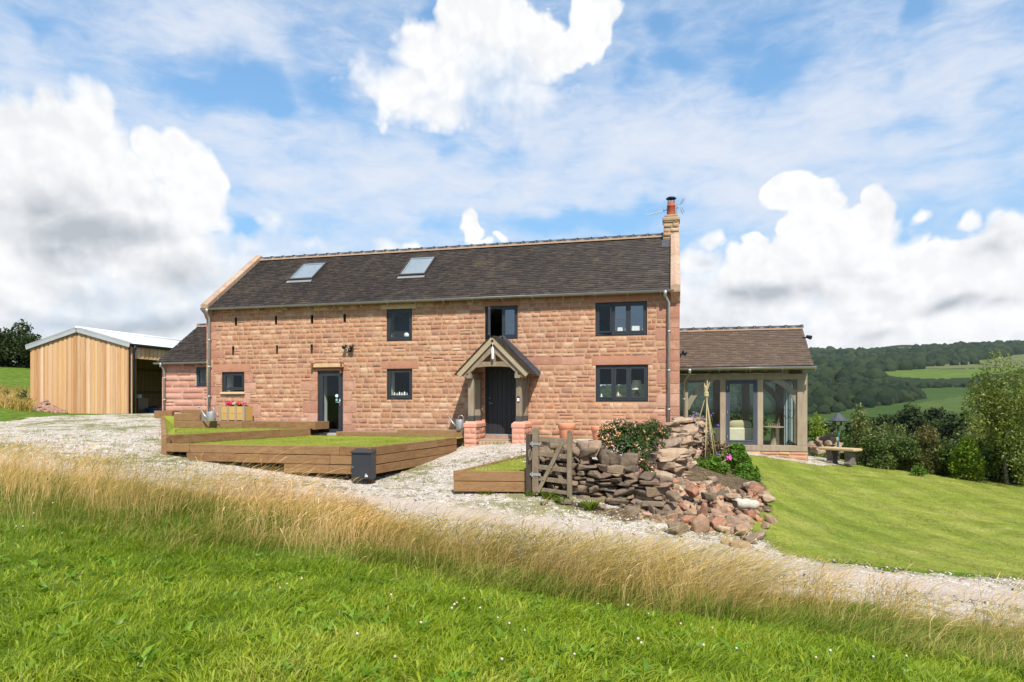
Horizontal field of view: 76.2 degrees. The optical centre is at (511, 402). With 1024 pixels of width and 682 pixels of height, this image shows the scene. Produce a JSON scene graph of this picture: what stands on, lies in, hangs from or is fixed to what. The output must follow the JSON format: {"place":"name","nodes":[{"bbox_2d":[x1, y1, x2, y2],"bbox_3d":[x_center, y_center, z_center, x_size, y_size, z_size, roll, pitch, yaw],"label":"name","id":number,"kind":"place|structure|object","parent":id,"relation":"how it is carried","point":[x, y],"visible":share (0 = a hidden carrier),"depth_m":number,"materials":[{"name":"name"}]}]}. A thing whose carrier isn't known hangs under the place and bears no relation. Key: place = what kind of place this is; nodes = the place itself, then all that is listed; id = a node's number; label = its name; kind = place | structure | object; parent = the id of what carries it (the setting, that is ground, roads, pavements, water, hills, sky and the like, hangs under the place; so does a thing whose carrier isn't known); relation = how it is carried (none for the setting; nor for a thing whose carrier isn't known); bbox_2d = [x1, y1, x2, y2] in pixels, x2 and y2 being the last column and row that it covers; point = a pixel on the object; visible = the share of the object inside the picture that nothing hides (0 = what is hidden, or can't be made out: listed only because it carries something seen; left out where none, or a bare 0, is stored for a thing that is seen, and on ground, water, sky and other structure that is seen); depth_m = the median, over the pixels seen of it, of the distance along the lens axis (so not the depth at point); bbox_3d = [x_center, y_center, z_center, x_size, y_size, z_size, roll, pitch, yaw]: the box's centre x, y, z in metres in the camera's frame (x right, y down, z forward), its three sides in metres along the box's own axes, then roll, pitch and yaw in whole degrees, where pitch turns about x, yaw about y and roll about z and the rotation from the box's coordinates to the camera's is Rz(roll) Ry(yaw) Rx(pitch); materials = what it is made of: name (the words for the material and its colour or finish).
{"place":"outdoors","nodes":[
{"label":"outdoors","id":0,"kind":"place"},
{"bbox_2d":[0,384,38,411],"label":"bank grass","id":1,"kind":"structure","parent":0,"point":[11,401],"depth_m":26.15,"materials":[{"name":"yellow plant"}]},
{"bbox_2d":[175,427,292,434],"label":"lawn grass","id":2,"kind":"structure","parent":0,"point":[200,429],"depth_m":19.33,"materials":[{"name":"plant"}]},
{"bbox_2d":[180,435,459,446],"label":"raised lawn grass","id":3,"kind":"structure","parent":0,"point":[371,439],"depth_m":17.39,"materials":[{"name":"plant"}]},
{"bbox_2d":[465,455,525,470],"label":"lawn grass","id":4,"kind":"structure","parent":0,"point":[500,468],"depth_m":14.11,"materials":[{"name":"plant"}]},
{"bbox_2d":[0,413,1023,627],"bbox_3d":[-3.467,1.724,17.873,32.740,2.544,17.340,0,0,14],"label":"gravel track","id":5,"kind":"structure","parent":0,"point":[389,498],"depth_m":12.54,"materials":[{"name":"gravel"}]},
{"bbox_2d":[153,323,206,413],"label":"stone annexe","id":6,"kind":"structure","parent":5,"relation":"on","point":[183,364],"depth_m":24.14,"materials":[{"name":"stone"}]},
{"bbox_2d":[195,367,206,386],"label":"window","id":7,"kind":"structure","parent":6,"relation":"in","point":[199,384],"depth_m":23.97,"materials":[{"name":"grey wood"}]},
{"bbox_2d":[154,410,206,417],"bbox_3d":[-11.813,0.442,23.348,1.879,0.354,0.514,0,0,14],"label":"sleeper edging","id":8,"kind":"object","parent":5,"relation":"on","point":[157,414],"visible":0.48,"depth_m":23.29,"materials":[{"name":"wood"}]},
{"bbox_2d":[161,416,310,454],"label":"raised lawn","id":9,"kind":"structure","parent":5,"relation":"on","point":[167,429],"depth_m":17.82,"materials":[{"name":"plant"}]},
{"bbox_2d":[166,435,463,483],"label":"raised lawn","id":10,"kind":"structure","parent":5,"relation":"on","point":[324,458],"depth_m":15.24,"materials":[{"name":"wood"}]},
{"bbox_2d":[350,448,375,478],"bbox_3d":[-3.267,1.351,14.357,0.487,0.653,0.298,0,0,14],"label":"parcel box","id":11,"kind":"object","parent":5,"relation":"on","point":[362,459],"visible":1,"depth_m":14.25,"materials":[{"name":"black paint"}]},
{"bbox_2d":[352,455,369,477],"bbox_3d":[-3.297,1.398,14.237,0.427,0.499,0.008,0,0,14],"label":"door","id":12,"kind":"structure","parent":11,"relation":"in","point":[360,463],"depth_m":14.24,"materials":[{"name":"metal"}]},
{"bbox_2d":[336,429,463,445],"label":"sleeper wall","id":13,"kind":"structure","parent":5,"relation":"on","point":[429,433],"depth_m":19.48,"materials":[{"name":"wood"}]},
{"bbox_2d":[446,414,465,428],"bbox_3d":[-1.625,0.558,19.174,0.653,0.429,0.241,0,0,14],"label":"watering can","id":14,"kind":"object","parent":13,"relation":"on","point":[459,423],"visible":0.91,"depth_m":19.06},
{"bbox_2d":[200,196,687,446],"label":"stone cottage","id":15,"kind":"structure","parent":5,"relation":"on","point":[313,337],"depth_m":20.43,"materials":[{"name":"stone"}]},
{"bbox_2d":[223,372,243,389],"bbox_3d":[-9.321,-0.704,21.941,0.848,0.605,0.081,0,0,14],"label":"window","id":16,"kind":"structure","parent":15,"relation":"in","point":[225,374],"depth_m":21.92,"materials":[{"name":"grey wood"}]},
{"bbox_2d":[286,262,327,282],"bbox_3d":[-7.201,-4.578,22.960,0.949,0.922,1.178,0,0,14],"label":"roof window","id":17,"kind":"structure","parent":15,"relation":"in","point":[306,272],"depth_m":22.94,"materials":[{"name":"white glass"}]},
{"bbox_2d":[319,371,342,432],"bbox_3d":[-5.837,-0.016,21.042,0.886,1.987,0.156,0,0,14],"label":"side door","id":18,"kind":"structure","parent":15,"relation":"in","point":[321,373],"depth_m":21.03,"materials":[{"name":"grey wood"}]},
{"bbox_2d":[388,309,411,340],"bbox_3d":[-3.511,-2.413,20.491,0.880,1.002,0.125,0,0,14],"label":"window","id":19,"kind":"structure","parent":15,"relation":"in","point":[406,338],"depth_m":20.46,"materials":[{"name":"grey wood"}]},
{"bbox_2d":[388,369,412,399],"bbox_3d":[-3.507,-0.559,20.491,0.882,0.966,0.125,0,0,14],"label":"window","id":20,"kind":"structure","parent":15,"relation":"in","point":[403,397],"depth_m":20.49,"materials":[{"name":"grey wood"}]},
{"bbox_2d":[397,256,436,278],"bbox_3d":[-3.178,-4.545,21.927,0.937,0.966,1.236,0,0,14],"label":"roof window","id":21,"kind":"structure","parent":15,"relation":"in","point":[416,267],"depth_m":21.90,"materials":[{"name":"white glass"}]},
{"bbox_2d":[485,367,516,435],"bbox_3d":[-0.297,-0.009,19.725,1.015,2.121,0.150,0,0,14],"label":"front door","id":22,"kind":"structure","parent":15,"relation":"in","point":[500,381],"depth_m":19.74,"materials":[{"name":"paint"}]},
{"bbox_2d":[486,306,517,338],"bbox_3d":[-0.352,-2.393,19.522,1.039,1.000,0.500,0,0,14],"label":"window","id":23,"kind":"structure","parent":15,"relation":"in","point":[509,336],"depth_m":19.62,"materials":[{"name":"grey wood"}]},
{"bbox_2d":[596,302,646,335],"bbox_3d":[3.150,-2.397,18.845,1.497,0.970,0.145,0,0,14],"label":"window","id":24,"kind":"structure","parent":15,"relation":"in","point":[612,332],"depth_m":18.84,"materials":[{"name":"grey wood"}]},
{"bbox_2d":[596,365,647,401],"bbox_3d":[3.171,-0.541,18.850,1.514,1.061,0.125,0,0,14],"label":"window","id":25,"kind":"structure","parent":15,"relation":"in","point":[613,368],"depth_m":18.83,"materials":[{"name":"grey wood"}]},
{"bbox_2d":[631,380,643,400],"bbox_3d":[3.689,-0.315,19.297,0.440,0.680,0.433,0,0,14],"label":"table lamp","id":26,"kind":"object","parent":15,"relation":"in","point":[636,385],"visible":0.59,"depth_m":19.17,"materials":[{"name":"beige fabric"}]},
{"bbox_2d":[453,454,525,491],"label":"raised lawn","id":27,"kind":"structure","parent":5,"relation":"on","point":[488,481],"depth_m":12.96,"materials":[{"name":"wood"}]},
{"bbox_2d":[0,413,1021,626],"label":"gravel weeds","id":28,"kind":"object","parent":5,"relation":"on","point":[114,424],"visible":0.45,"depth_m":15.26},
{"bbox_2d":[526,434,531,495],"bbox_3d":[0.335,1.285,12.821,0.110,1.330,0.110,0,0,14],"label":"gate post","id":29,"kind":"object","parent":5,"relation":"on","point":[528,467],"visible":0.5,"depth_m":12.77,"materials":[{"name":"wood"}]},
{"bbox_2d":[530,427,571,496],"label":"wicket gate","id":30,"kind":"structure","parent":29,"relation":"attached to","point":[536,476],"depth_m":12.61,"materials":[{"name":"brown wood"}]},
{"bbox_2d":[558,423,574,439],"bbox_3d":[1.548,0.969,18.500,0.489,0.750,0.489,0,0,14],"label":"terracotta pot","id":31,"kind":"object","parent":5,"relation":"on","point":[564,428],"visible":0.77,"depth_m":18.32,"materials":[{"name":"ceramic"}]},
{"bbox_2d":[591,426,605,439],"bbox_3d":[2.418,1.020,18.000,0.478,0.720,0.478,0,0,14],"label":"terracotta pot","id":32,"kind":"object","parent":5,"relation":"on","point":[594,429],"visible":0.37,"depth_m":17.84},
{"bbox_2d":[539,440,675,511],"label":"dry stone wall","id":33,"kind":"structure","parent":5,"relation":"on","point":[615,478],"depth_m":12.52,"materials":[{"name":"stone"}]},
{"bbox_2d":[597,418,670,472],"bbox_3d":[2.471,0.993,13.368,1.297,1.346,1.713,0,0,26],"label":"honeysuckle","id":34,"kind":"object","parent":33,"relation":"on","point":[631,442],"visible":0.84,"depth_m":13.18,"materials":[{"name":"green plant"}]},
{"bbox_2d":[654,471,673,486],"bbox_3d":[2.921,1.492,12.736,0.460,0.315,0.319,0,0,14],"label":"fallen stone","id":35,"kind":"object","parent":33,"relation":"on","point":[664,476],"visible":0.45,"depth_m":12.60,"materials":[{"name":"stone"}]},
{"bbox_2d":[665,490,680,501],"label":"fallen stone","id":36,"kind":"object","parent":33,"relation":"on","point":[672,495],"visible":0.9,"depth_m":12.01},
{"bbox_2d":[666,520,688,534],"bbox_3d":[2.758,2.131,11.020,0.298,0.272,0.429,0,0,43],"label":"fallen stone","id":37,"kind":"object","parent":5,"relation":"on","point":[675,524],"visible":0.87,"depth_m":10.88,"materials":[{"name":"stone"}]},
{"bbox_2d":[690,513,709,532],"bbox_3d":[3.197,2.071,11.106,0.285,0.358,0.212,0,0,-27],"label":"fallen stone","id":38,"kind":"object","parent":5,"relation":"on","point":[700,521],"visible":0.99,"depth_m":11.04,"materials":[{"name":"stone"}]},
{"bbox_2d":[730,539,750,548],"bbox_3d":[3.634,2.265,10.410,0.327,0.138,0.244,0,0,14],"label":"fallen stone","id":39,"kind":"object","parent":5,"relation":"on","point":[746,543],"visible":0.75,"depth_m":10.33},
{"bbox_2d":[735,524,747,535],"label":"fallen stone","id":40,"kind":"object","parent":5,"relation":"on","point":[738,528],"visible":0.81,"depth_m":10.93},
{"bbox_2d":[680,324,816,460],"bbox_3d":[7.646,-0.049,21.710,4.117,4.988,3.652,0,0,14],"label":"garden room","id":41,"kind":"object","parent":5,"relation":"on","point":[719,351],"visible":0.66,"depth_m":20.62,"materials":[{"name":"brown wood"}]},
{"bbox_2d":[707,427,752,442],"bbox_3d":[6.984,1.152,21.438,1.833,0.681,0.930,0,0,14],"label":"settee","id":42,"kind":"object","parent":41,"relation":"on","point":[741,433],"visible":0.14,"depth_m":20.89,"materials":[{"name":"beige fabric"}]},
{"bbox_2d":[730,420,751,427],"bbox_3d":[7.334,0.721,21.017,0.720,0.300,0.195,0,0,14],"label":"cushion","id":43,"kind":"object","parent":42,"relation":"on","point":[740,424],"visible":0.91,"depth_m":20.93,"materials":[{"name":"fabric"}]},
{"bbox_2d":[726,380,756,444],"bbox_3d":[7.206,0.310,20.508,0.936,2.031,0.110,0,0,14],"label":"glazed door","id":44,"kind":"structure","parent":41,"relation":"in","point":[745,442],"depth_m":20.47,"materials":[{"name":"grey wood"}]},
{"bbox_2d":[763,426,784,444],"bbox_3d":[8.332,1.128,20.813,0.680,0.730,0.673,0,0,14],"label":"pedestal table","id":45,"kind":"object","parent":41,"relation":"on","point":[773,436],"visible":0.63,"depth_m":20.74,"materials":[{"name":"brown wood"}]},
{"bbox_2d":[784,382,792,444],"bbox_3d":[9.444,0.391,22.290,0.280,2.203,0.059,0,0,14],"label":"curtain","id":46,"kind":"object","parent":41,"relation":"hanging from","point":[788,421],"visible":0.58,"depth_m":22.29,"materials":[{"name":"fabric"}]},
{"bbox_2d":[750,530,766,539],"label":"fallen stone","id":47,"kind":"object","parent":5,"relation":"on","point":[760,534],"visible":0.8,"depth_m":10.89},
{"bbox_2d":[807,432,843,454],"bbox_3d":[11.135,1.452,23.160,1.158,0.771,0.925,0,0,-7],"label":"stone heap","id":48,"kind":"object","parent":5,"relation":"on","point":[828,440],"visible":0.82,"depth_m":22.99,"materials":[{"name":"stone"}]},
{"bbox_2d":[828,412,847,459],"bbox_3d":[11.292,1.242,22.600,0.640,1.792,0.640,0,0,14],"label":"bird table","id":49,"kind":"object","parent":5,"relation":"on","point":[837,417],"visible":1,"depth_m":22.48,"materials":[{"name":"wood"}]},
{"bbox_2d":[818,446,861,464],"bbox_3d":[10.248,1.674,20.400,0.500,0.515,1.160,0,0,-34],"label":"stone bench","id":50,"kind":"object","parent":5,"relation":"on","point":[849,453],"visible":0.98,"depth_m":20.13,"materials":[{"name":"stone"}]},
{"bbox_2d":[0,364,1023,681],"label":"meadow","id":51,"kind":"structure","parent":0,"point":[10,376],"depth_m":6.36,"materials":[{"name":"plant"}]},
{"bbox_2d":[0,319,41,367],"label":"tree","id":52,"kind":"object","parent":51,"relation":"on","point":[12,345],"visible":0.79,"depth_m":49.31,"materials":[{"name":"green plant"}]},
{"bbox_2d":[32,399,67,412],"bbox_3d":[-19.416,0.197,27.274,1.862,0.640,1.053,0,0,14],"label":"chippings heap","id":53,"kind":"object","parent":51,"relation":"on","point":[45,406],"visible":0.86,"depth_m":27.06,"materials":[{"name":"gravel"}]},
{"bbox_2d":[25,326,181,413],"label":"timber barn","id":54,"kind":"structure","parent":51,"relation":"on","point":[77,369],"depth_m":28.33,"materials":[{"name":"brown wood"}]},
{"bbox_2d":[136,398,148,412],"bbox_3d":[-17.516,0.207,30.560,0.660,0.810,0.660,0,0,14],"label":"storage box","id":55,"kind":"object","parent":51,"relation":"on","point":[141,404],"visible":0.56,"depth_m":30.39,"materials":[{"name":"paint"}]},
{"bbox_2d":[174,413,328,429],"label":"sleeper wall","id":56,"kind":"structure","parent":51,"relation":"on","point":[197,420],"depth_m":20.71,"materials":[{"name":"wood"}]},
{"bbox_2d":[198,406,217,420],"bbox_3d":[-9.607,0.352,20.627,0.726,0.477,0.267,0,0,14],"label":"watering can","id":57,"kind":"object","parent":56,"relation":"on","point":[209,416],"visible":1,"depth_m":20.52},
{"bbox_2d":[219,406,252,420],"bbox_3d":[-9.015,0.351,21.316,0.945,0.490,0.440,0,0,14],"label":"wooden planter","id":58,"kind":"object","parent":56,"relation":"on","point":[237,413],"visible":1,"depth_m":21.13,"materials":[{"name":"yellow wood"}]},
{"bbox_2d":[0,418,1023,656],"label":"seeding grass","id":59,"kind":"structure","parent":51,"relation":"on","point":[650,568],"depth_m":7.22,"materials":[{"name":"beige plant"}]},
{"bbox_2d":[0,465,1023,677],"bbox_3d":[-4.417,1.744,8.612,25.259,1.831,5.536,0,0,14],"label":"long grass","id":60,"kind":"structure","parent":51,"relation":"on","point":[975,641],"depth_m":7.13,"materials":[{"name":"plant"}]},
{"bbox_2d":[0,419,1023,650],"bbox_3d":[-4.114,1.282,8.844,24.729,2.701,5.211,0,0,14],"label":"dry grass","id":61,"kind":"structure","parent":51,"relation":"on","point":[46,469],"depth_m":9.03,"materials":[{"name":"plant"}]},
{"bbox_2d":[0,527,1023,681],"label":"meadow weeds","id":62,"kind":"object","parent":51,"relation":"on","point":[455,675],"visible":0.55,"depth_m":4.59,"materials":[{"name":"green plant"}]},
{"bbox_2d":[808,412,829,456],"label":"hedge shrub","id":63,"kind":"object","parent":51,"relation":"on","point":[817,430],"visible":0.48,"depth_m":26.90,"materials":[{"name":"green plant"}]},
{"bbox_2d":[867,422,914,463],"bbox_3d":[14.859,1.749,25.485,2.221,2.101,1.483,0,0,14],"label":"hedge shrub","id":64,"kind":"object","parent":51,"relation":"on","point":[892,428],"visible":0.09,"depth_m":25.60,"materials":[{"name":"green plant"}]},
{"bbox_2d":[919,430,965,470],"bbox_3d":[16.618,2.067,25.521,2.546,2.075,1.661,0,0,14],"label":"hedge shrub","id":65,"kind":"object","parent":51,"relation":"on","point":[954,440],"visible":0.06,"depth_m":25.38,"materials":[{"name":"green plant"}]},
{"bbox_2d":[958,422,991,475],"bbox_3d":[17.982,2.000,24.910,2.200,2.659,1.801,0,0,14],"label":"hedge shrub","id":66,"kind":"object","parent":51,"relation":"on","point":[969,434],"visible":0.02,"depth_m":24.84,"materials":[{"name":"green plant"}]},
{"bbox_2d":[0,0,1023,480],"label":"sky","id":67,"kind":"structure","parent":0,"point":[851,172],"materials":[{"name":"blue"}]},
{"bbox_2d":[557,454,775,521],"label":"garden soil","id":68,"kind":"structure","parent":0,"point":[698,471],"depth_m":14.37,"materials":[{"name":"soil"}]},
{"bbox_2d":[574,496,604,510],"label":"weed clump","id":69,"kind":"object","parent":68,"relation":"on","point":[591,505],"visible":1,"depth_m":12.10,"materials":[{"name":"green plant"}]},
{"bbox_2d":[624,506,641,515],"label":"fallen stone","id":70,"kind":"object","parent":68,"relation":"on","point":[630,510],"visible":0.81,"depth_m":11.97,"materials":[{"name":"stone"}]},
{"bbox_2d":[639,416,708,478],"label":"tumbled wall","id":71,"kind":"structure","parent":68,"relation":"on","point":[677,453],"depth_m":14.75,"materials":[{"name":"stone"}]},
{"bbox_2d":[690,411,721,453],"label":"butterfly bush","id":72,"kind":"object","parent":71,"relation":"on","point":[714,431],"visible":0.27,"depth_m":17.40,"materials":[{"name":"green plant"}]},
{"bbox_2d":[626,476,764,535],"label":"stone chips","id":73,"kind":"object","parent":68,"relation":"on","point":[710,504],"visible":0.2,"depth_m":12.61,"materials":[{"name":"stone"}]},
{"bbox_2d":[701,492,716,499],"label":"fallen stone","id":74,"kind":"object","parent":73,"relation":"on","point":[708,495],"visible":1,"depth_m":12.31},
{"bbox_2d":[710,517,726,529],"bbox_3d":[3.565,2.100,11.300,0.278,0.224,0.253,0,0,-18],"label":"fallen stone","id":75,"kind":"object","parent":73,"relation":"on","point":[715,521],"visible":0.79,"depth_m":11.23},
{"bbox_2d":[697,380,716,459],"bbox_3d":[4.939,0.546,16.400,0.858,2.192,0.758,0,0,-23],"label":"cane wigwam","id":76,"kind":"object","parent":68,"relation":"on","point":[706,393],"visible":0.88,"depth_m":16.28,"materials":[{"name":"wood"}]},
{"bbox_2d":[693,454,730,473],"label":"ground leaves","id":77,"kind":"object","parent":68,"relation":"on","point":[712,462],"visible":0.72,"depth_m":15.42,"materials":[{"name":"green plant"}]},
{"bbox_2d":[697,427,730,459],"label":"rose bush","id":78,"kind":"object","parent":68,"relation":"on","point":[717,446],"visible":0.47,"depth_m":16.71,"materials":[{"name":"green plant"}]},
{"bbox_2d":[720,441,762,481],"bbox_3d":[5.596,1.473,15.983,0.790,0.992,1.375,0,0,2],"label":"leafy shrub","id":79,"kind":"object","parent":68,"relation":"on","point":[736,452],"visible":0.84,"depth_m":16.07,"materials":[{"name":"green plant"}]},
{"bbox_2d":[744,482,764,491],"bbox_3d":[5.204,1.839,13.978,0.501,0.262,0.357,0,0,-20],"label":"fallen stone","id":80,"kind":"object","parent":68,"relation":"on","point":[755,485],"visible":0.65,"depth_m":13.92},
{"bbox_2d":[761,494,775,502],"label":"fallen stone","id":81,"kind":"object","parent":68,"relation":"on","point":[767,498],"visible":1,"depth_m":13.25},
{"bbox_2d":[680,345,1023,461],"bbox_3d":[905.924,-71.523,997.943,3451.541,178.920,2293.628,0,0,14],"label":"hills","id":82,"kind":"structure","parent":0,"point":[948,399],"depth_m":412.75,"materials":[{"name":"grass"},{"name":"leaf"}]},
{"bbox_2d":[730,411,769,438],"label":"valley tree","id":83,"kind":"object","parent":82,"relation":"on","point":[765,431],"visible":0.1,"depth_m":94.32,"materials":[{"name":"green plant"}]},
{"bbox_2d":[598,370,1023,415],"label":"valley wood","id":84,"kind":"object","parent":82,"relation":"on","point":[826,394],"visible":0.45,"depth_m":341.26,"materials":[{"name":"plant"}]},
{"bbox_2d":[600,340,1023,391],"bbox_3d":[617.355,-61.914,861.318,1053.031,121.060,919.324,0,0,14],"label":"hill wood","id":85,"kind":"object","parent":82,"relation":"on","point":[832,362],"visible":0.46,"depth_m":784.37,"materials":[{"name":"plant"}]},
{"bbox_2d":[807,422,836,437],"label":"valley tree","id":86,"kind":"object","parent":82,"relation":"on","point":[831,427],"visible":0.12,"depth_m":88.75,"materials":[{"name":"green plant"}]},
{"bbox_2d":[873,414,908,435],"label":"valley tree","id":87,"kind":"object","parent":82,"relation":"on","point":[885,418],"visible":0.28,"depth_m":98.02,"materials":[{"name":"green plant"}]},
{"bbox_2d":[888,402,925,436],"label":"valley tree","id":88,"kind":"object","parent":82,"relation":"on","point":[911,420],"visible":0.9,"depth_m":94.73,"materials":[{"name":"green plant"}]},
{"bbox_2d":[922,406,946,429],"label":"valley tree","id":89,"kind":"object","parent":82,"relation":"on","point":[931,414],"visible":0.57,"depth_m":99.32,"materials":[{"name":"green plant"}]},
{"bbox_2d":[925,410,960,441],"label":"valley tree","id":90,"kind":"object","parent":82,"relation":"on","point":[944,431],"visible":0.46,"depth_m":89.42,"materials":[{"name":"green plant"}]},
{"bbox_2d":[945,410,980,441],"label":"valley tree","id":91,"kind":"object","parent":82,"relation":"on","point":[953,423],"visible":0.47,"depth_m":85.44,"materials":[{"name":"green plant"}]},
{"bbox_2d":[686,448,1023,579],"bbox_3d":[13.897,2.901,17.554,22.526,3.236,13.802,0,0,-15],"label":"lawn","id":92,"kind":"structure","parent":0,"point":[817,538],"depth_m":14.10,"materials":[{"name":"plant"}]},
{"bbox_2d":[832,430,854,459],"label":"hedge shrub","id":93,"kind":"object","parent":92,"relation":"on","point":[846,442],"visible":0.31,"depth_m":23.45,"materials":[{"name":"green plant"}]},
{"bbox_2d":[848,402,884,465],"bbox_3d":[11.485,1.098,21.181,0.876,2.208,1.060,0,0,-6],"label":"hedge shrub","id":94,"kind":"object","parent":92,"relation":"on","point":[864,429],"visible":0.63,"depth_m":21.25,"materials":[{"name":"green plant"}]},
{"bbox_2d":[858,431,902,468],"bbox_3d":[11.750,1.581,20.805,1.217,1.383,1.023,0,0,-32],"label":"hedge shrub","id":95,"kind":"object","parent":92,"relation":"on","point":[879,457],"visible":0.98,"depth_m":20.60,"materials":[{"name":"green plant"}]},
{"bbox_2d":[884,431,921,471],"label":"hedge shrub","id":96,"kind":"object","parent":92,"relation":"on","point":[908,448],"visible":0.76,"depth_m":20.49,"materials":[{"name":"green plant"}]},
{"bbox_2d":[910,464,927,475],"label":"hedge shrub","id":97,"kind":"object","parent":92,"relation":"on","point":[917,470],"visible":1,"depth_m":19.56,"materials":[{"name":"green plant"}]},
{"bbox_2d":[900,423,953,472],"bbox_3d":[13.111,1.569,20.675,1.668,1.868,1.151,0,0,14],"label":"hedge shrub","id":98,"kind":"object","parent":92,"relation":"on","point":[927,449],"visible":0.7,"depth_m":20.45,"materials":[{"name":"green plant"}]},
{"bbox_2d":[932,437,959,477],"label":"hedge shrub","id":99,"kind":"object","parent":92,"relation":"on","point":[947,448],"visible":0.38,"depth_m":20.22,"materials":[{"name":"green plant"}]},
{"bbox_2d":[944,434,988,479],"bbox_3d":[13.706,1.716,19.764,1.036,1.526,1.054,0,0,14],"label":"hedge shrub","id":100,"kind":"object","parent":92,"relation":"on","point":[967,459],"visible":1,"depth_m":19.50,"materials":[{"name":"green plant"}]},
{"bbox_2d":[961,349,1023,484],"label":"hawthorn tree","id":101,"kind":"object","parent":92,"relation":"on","point":[993,397],"visible":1,"depth_m":19.38,"materials":[{"name":"green plant"}]},
{"bbox_2d":[974,437,1022,480],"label":"hedge shrub","id":102,"kind":"object","parent":92,"relation":"on","point":[979,444],"visible":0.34,"depth_m":19.88,"materials":[{"name":"green plant"}]},
{"bbox_2d":[983,358,1023,455],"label":"hawthorn tree","id":103,"kind":"object","parent":92,"relation":"on","point":[1015,378],"visible":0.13,"depth_m":19.79,"materials":[{"name":"green plant"}]},
{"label":"fallen stone","id":104,"kind":"object","parent":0,"visible":0},
{"bbox_2d":[733,498,759,509],"bbox_3d":[4.400,1.905,12.250,0.498,0.238,0.200,0,0,-14],"label":"stone","id":105,"kind":"object","parent":104,"relation":"on","point":[740,503],"visible":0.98,"depth_m":12.17,"materials":[{"name":"stone"}]},
{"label":"fallen stone","id":106,"kind":"object","parent":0,"visible":0},
{"bbox_2d":[684,485,698,497],"bbox_3d":[3.461,1.706,12.498,0.245,0.232,0.246,0,0,-38],"label":"fallen stone","id":107,"kind":"object","parent":106,"relation":"on","point":[692,491],"visible":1,"depth_m":12.43,"materials":[{"name":"stone"}]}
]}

